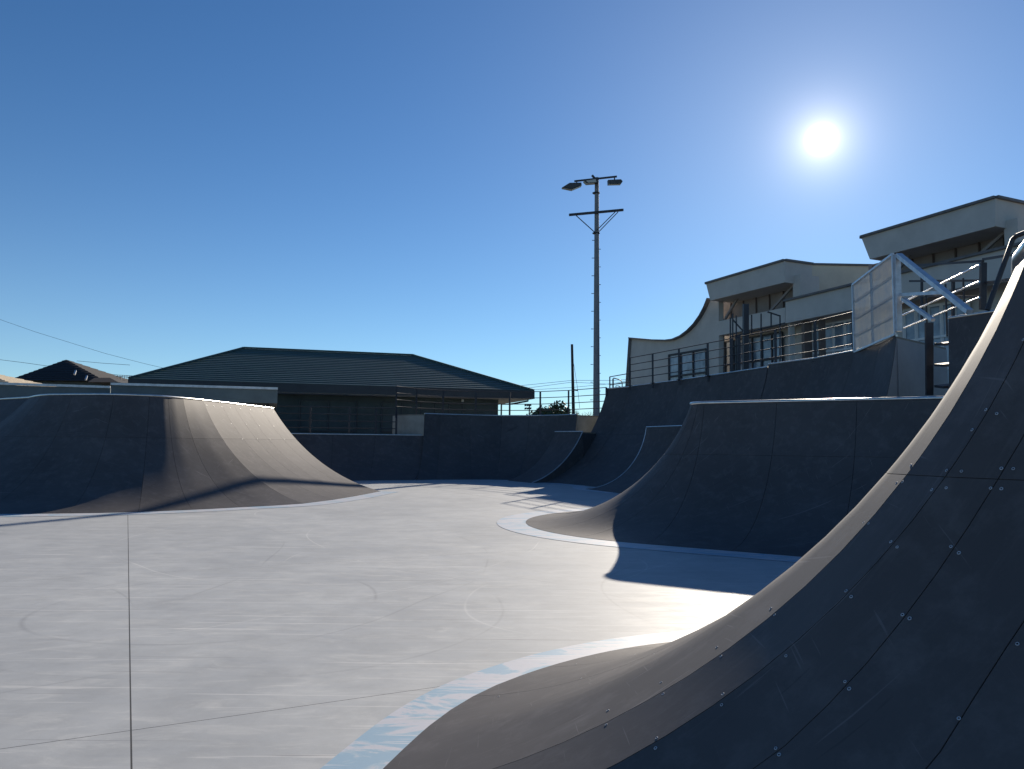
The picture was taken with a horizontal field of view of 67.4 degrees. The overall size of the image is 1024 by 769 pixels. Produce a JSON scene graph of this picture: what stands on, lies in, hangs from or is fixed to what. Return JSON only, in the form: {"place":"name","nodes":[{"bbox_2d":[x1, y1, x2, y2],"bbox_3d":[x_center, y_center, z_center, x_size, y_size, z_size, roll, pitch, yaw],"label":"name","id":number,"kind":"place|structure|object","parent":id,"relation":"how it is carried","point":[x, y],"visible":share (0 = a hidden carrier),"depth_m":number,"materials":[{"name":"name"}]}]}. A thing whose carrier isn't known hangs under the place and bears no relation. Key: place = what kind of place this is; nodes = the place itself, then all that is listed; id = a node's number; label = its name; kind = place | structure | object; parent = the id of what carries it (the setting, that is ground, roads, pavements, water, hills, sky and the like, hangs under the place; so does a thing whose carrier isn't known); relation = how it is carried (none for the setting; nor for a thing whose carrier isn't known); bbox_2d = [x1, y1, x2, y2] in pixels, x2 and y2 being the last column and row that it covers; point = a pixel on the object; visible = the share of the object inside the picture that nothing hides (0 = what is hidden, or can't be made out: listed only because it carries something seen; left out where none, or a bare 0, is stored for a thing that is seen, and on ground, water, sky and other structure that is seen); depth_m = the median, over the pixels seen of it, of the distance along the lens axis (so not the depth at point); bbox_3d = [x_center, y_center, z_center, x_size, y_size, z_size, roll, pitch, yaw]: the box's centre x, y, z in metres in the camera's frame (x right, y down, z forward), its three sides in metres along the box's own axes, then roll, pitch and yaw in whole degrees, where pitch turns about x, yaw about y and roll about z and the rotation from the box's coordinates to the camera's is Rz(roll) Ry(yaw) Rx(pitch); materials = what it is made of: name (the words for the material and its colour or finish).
{"place":"outdoors","nodes":[
{"label":"outdoors","id":0,"kind":"place"},
{"bbox_2d":[0,382,110,397],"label":"flat canopy","id":1,"kind":"object","parent":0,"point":[8,390],"visible":0.14,"depth_m":29.02,"materials":[{"name":"metal"}]},
{"bbox_2d":[2,320,161,367],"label":"overhead cable","id":2,"kind":"object","parent":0,"point":[82,346],"visible":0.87,"depth_m":70.44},
{"bbox_2d":[128,347,534,433],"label":"hip roof building","id":3,"kind":"structure","parent":0,"point":[331,380],"depth_m":42.61,"materials":[{"name":"paint"}]},
{"bbox_2d":[298,399,356,431],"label":"window","id":4,"kind":"structure","parent":3,"relation":"in","point":[341,421],"depth_m":41.86,"materials":[{"name":"black glass"}]},
{"bbox_2d":[381,401,421,431],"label":"window","id":5,"kind":"structure","parent":3,"relation":"in","point":[388,413],"depth_m":42.91,"materials":[{"name":"black glass"}]},
{"bbox_2d":[434,403,462,413],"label":"window","id":6,"kind":"structure","parent":3,"relation":"in","point":[437,406],"depth_m":43.86,"materials":[{"name":"black glass"}]},
{"bbox_2d":[0,478,795,768],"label":"concrete floor","id":7,"kind":"structure","parent":0,"point":[312,637],"depth_m":6.83,"materials":[{"name":"grey concrete"}]},
{"bbox_2d":[0,393,379,513],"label":"hipped ramp","id":8,"kind":"structure","parent":7,"relation":"on","point":[90,452],"depth_m":18.53,"materials":[{"name":"concrete"}]},
{"bbox_2d":[110,383,277,411],"bbox_3d":[-12.392,1.960,30.537,5.745,3.560,4.700,2,-5,-17],"label":"flat canopy","id":9,"kind":"object","parent":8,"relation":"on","point":[258,396],"visible":0.24,"depth_m":28.65,"materials":[{"name":"metal"}]},
{"bbox_2d":[0,491,395,516],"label":"painted border","id":10,"kind":"object","parent":7,"relation":"on","point":[370,495],"visible":0.95,"depth_m":16.79,"materials":[{"name":"white paint"}]},
{"bbox_2d":[291,433,422,480],"bbox_3d":[-8.594,2.918,31.477,10.221,1.861,7.215,1,-4,-10],"label":"quarter pipe","id":11,"kind":"object","parent":7,"relation":"on","point":[363,457],"visible":0.45,"depth_m":32.29,"materials":[{"name":"concrete"}]},
{"bbox_2d":[281,406,397,433],"bbox_3d":[-9.043,1.637,32.978,8.292,1.417,0.314,2,-5,-13],"label":"guard rail","id":12,"kind":"object","parent":11,"relation":"on","point":[349,421],"visible":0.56,"depth_m":33.35,"materials":[{"name":"metal"}]},
{"bbox_2d":[376,480,612,492],"bbox_3d":[-4.187,3.671,28.708,16.880,0.001,7.376,0,-4,11],"label":"painted border","id":13,"kind":"object","parent":7,"relation":"on","point":[580,487],"visible":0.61,"depth_m":27.82,"materials":[{"name":"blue paint"}]},
{"bbox_2d":[392,413,597,479],"bbox_3d":[-0.573,2.720,34.201,9.730,2.812,6.618,1,-4,0],"label":"quarter pipe","id":14,"kind":"object","parent":7,"relation":"on","point":[477,447],"visible":0.76,"depth_m":34.15,"materials":[{"name":"concrete"}]},
{"bbox_2d":[394,386,606,417],"bbox_3d":[-0.479,0.895,34.613,9.246,1.397,3.577,1,-4,0],"label":"guard rail","id":15,"kind":"object","parent":14,"relation":"on","point":[476,403],"visible":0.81,"depth_m":35.71,"materials":[{"name":"metal"}]},
{"bbox_2d":[320,629,697,768],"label":"painted border","id":16,"kind":"object","parent":7,"relation":"on","point":[383,743],"visible":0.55,"depth_m":4.48,"materials":[{"name":"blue paint"}]},
{"bbox_2d":[507,431,595,482],"bbox_3d":[1.880,2.912,31.323,3.873,2.043,1.964,3,-5,-33],"label":"quarter pipe","id":17,"kind":"object","parent":7,"relation":"on","point":[565,451],"visible":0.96,"depth_m":31.06,"materials":[{"name":"concrete"}]},
{"bbox_2d":[586,425,681,492],"bbox_3d":[4.712,2.433,25.419,4.005,2.143,2.661,2,-5,-18],"label":"quarter pipe","id":18,"kind":"object","parent":7,"relation":"on","point":[657,442],"visible":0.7,"depth_m":25.65,"materials":[{"name":"concrete"}]},
{"bbox_2d":[497,507,801,561],"bbox_3d":[3.197,2.579,13.673,6.629,0.001,13.284,1,-4,-11],"label":"painted border","id":19,"kind":"object","parent":7,"relation":"on","point":[516,523],"visible":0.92,"depth_m":11.82,"materials":[{"name":"white paint"}]},
{"bbox_2d":[545,366,767,486],"bbox_3d":[6.048,1.761,28.669,7.668,3.992,11.006,3,-5,-26],"label":"tall quarter pipe","id":20,"kind":"object","parent":7,"relation":"on","point":[626,417],"visible":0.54,"depth_m":29.51,"materials":[{"name":"concrete"}]},
{"bbox_2d":[609,373,628,387],"bbox_3d":[4.587,-0.098,33.314,0.343,0.737,1.348,4,-5,-36],"label":"guard rail","id":21,"kind":"object","parent":20,"relation":"on","point":[612,384],"visible":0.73,"depth_m":33.47,"materials":[{"name":"metal"}]},
{"bbox_2d":[629,312,852,390],"bbox_3d":[7.157,-0.856,26.437,0.336,1.387,12.409,2,-5,-20],"label":"guard rail","id":22,"kind":"object","parent":20,"relation":"attached to","point":[774,348],"visible":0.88,"depth_m":25.68,"materials":[{"name":"metal"}]},
{"bbox_2d":[730,304,784,371],"bbox_3d":[9.102,-1.611,28.581,2.078,2.835,0.455,1,-4,0],"label":"access frame","id":23,"kind":"object","parent":20,"relation":"on","point":[745,325],"visible":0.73,"depth_m":28.55,"materials":[{"name":"paint"}]},
{"bbox_2d":[383,241,1023,768],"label":"hipped ramp","id":24,"kind":"structure","parent":7,"relation":"on","point":[881,625],"depth_m":2.58,"materials":[{"name":"concrete"}]},
{"bbox_2d":[526,396,943,556],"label":"hipped ramp","id":25,"kind":"structure","parent":7,"relation":"on","point":[795,477],"depth_m":12.76,"materials":[{"name":"concrete"}]},
{"bbox_2d":[761,334,947,399],"bbox_3d":[8.748,1.064,19.824,7.355,4.071,9.126,1,-4,-8],"label":"tall quarter pipe","id":26,"kind":"object","parent":7,"relation":"on","point":[894,366],"visible":0.31,"depth_m":19.43,"materials":[{"name":"concrete"}]},
{"bbox_2d":[851,253,972,352],"bbox_3d":[8.884,-2.036,17.641,0.345,1.966,5.709,0,-4,2],"label":"guard rail","id":27,"kind":"object","parent":26,"relation":"on","point":[897,259],"visible":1,"depth_m":17.47,"materials":[{"name":"metal"}]},
{"bbox_2d":[924,322,948,394],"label":"steel steps","id":28,"kind":"structure","parent":26,"relation":"attached to","point":[930,344],"depth_m":16.69,"materials":[{"name":"grey metal"}]},
{"bbox_2d":[902,264,979,336],"bbox_3d":[9.827,-1.730,17.780,0.067,1.348,3.366,1,-4,0],"label":"stair railing","id":29,"kind":"object","parent":28,"relation":"attached to","point":[963,288],"visible":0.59,"depth_m":17.38,"materials":[{"name":"metal"}]},
{"bbox_2d":[948,310,994,387],"bbox_3d":[9.652,0.592,13.578,3.464,4.071,7.680,-3,-6,39],"label":"tall quarter pipe","id":30,"kind":"object","parent":7,"relation":"on","point":[965,332],"visible":0.15,"depth_m":14.65,"materials":[{"name":"concrete"}]},
{"bbox_2d":[985,230,1023,310],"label":"slanted handrail","id":31,"kind":"object","parent":30,"relation":"on","point":[1014,237],"visible":1,"depth_m":14.25,"materials":[{"name":"metal"}]},
{"bbox_2d":[0,0,1023,415],"label":"sky","id":32,"kind":"structure","parent":0,"point":[181,181],"materials":[{"name":"blue"}]},
{"bbox_2d":[521,379,625,385],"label":"overhead cable","id":33,"kind":"object","parent":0,"point":[575,380],"visible":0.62,"depth_m":80.27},
{"bbox_2d":[909,253,1013,319],"bbox_3d":[10.229,-2.412,17.286,0.328,1.731,4.921,0,-4,3],"label":"deck railing","id":34,"kind":"object","parent":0,"point":[984,282],"visible":0.65,"depth_m":16.83,"materials":[{"name":"metal"}]},
{"label":"ground","id":35,"kind":"structure","parent":0,"visible":0},
{"bbox_2d":[0,375,53,386],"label":"house","id":36,"kind":"structure","parent":35,"relation":"on","point":[6,379],"depth_m":51.53,"materials":[{"name":"beige paint"}]},
{"bbox_2d":[15,360,127,387],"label":"house","id":37,"kind":"structure","parent":35,"relation":"on","point":[68,372],"depth_m":61.27,"materials":[{"name":"brown tile"}]},
{"bbox_2d":[524,404,530,414],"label":"distant floodlight","id":38,"kind":"object","parent":35,"relation":"on","point":[529,407],"visible":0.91,"depth_m":139.80,"materials":[{"name":"paint"}]},
{"bbox_2d":[526,400,571,414],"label":"leafy tree","id":39,"kind":"object","parent":35,"relation":"on","point":[553,409],"visible":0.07,"depth_m":108.36,"materials":[{"name":"green plant"}]},
{"bbox_2d":[571,344,579,413],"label":"utility pole","id":40,"kind":"object","parent":35,"relation":"on","point":[573,390],"visible":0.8,"depth_m":52.10,"materials":[{"name":"brown wood"}]},
{"bbox_2d":[562,175,623,415],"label":"floodlight pole","id":41,"kind":"object","parent":35,"relation":"on","point":[593,180],"visible":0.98,"depth_m":48.59,"materials":[{"name":"metal"}]},
{"bbox_2d":[625,195,1023,389],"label":"cream building","id":42,"kind":"structure","parent":35,"relation":"on","point":[791,292],"depth_m":45.33,"materials":[{"name":"paint"}]},
{"bbox_2d":[668,348,706,380],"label":"window","id":43,"kind":"structure","parent":42,"relation":"in","point":[700,356],"depth_m":56.18,"materials":[{"name":"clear glass"}]},
{"bbox_2d":[725,331,783,371],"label":"window","id":44,"kind":"structure","parent":42,"relation":"in","point":[765,344],"depth_m":52.15,"materials":[{"name":"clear glass"}]},
{"bbox_2d":[812,318,858,357],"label":"window","id":45,"kind":"structure","parent":42,"relation":"in","point":[845,329],"depth_m":46.01,"materials":[{"name":"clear glass"}]},
{"bbox_2d":[902,298,969,389],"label":"window","id":46,"kind":"structure","parent":42,"relation":"in","point":[916,332],"depth_m":40.40,"materials":[{"name":"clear glass"}]}
]}

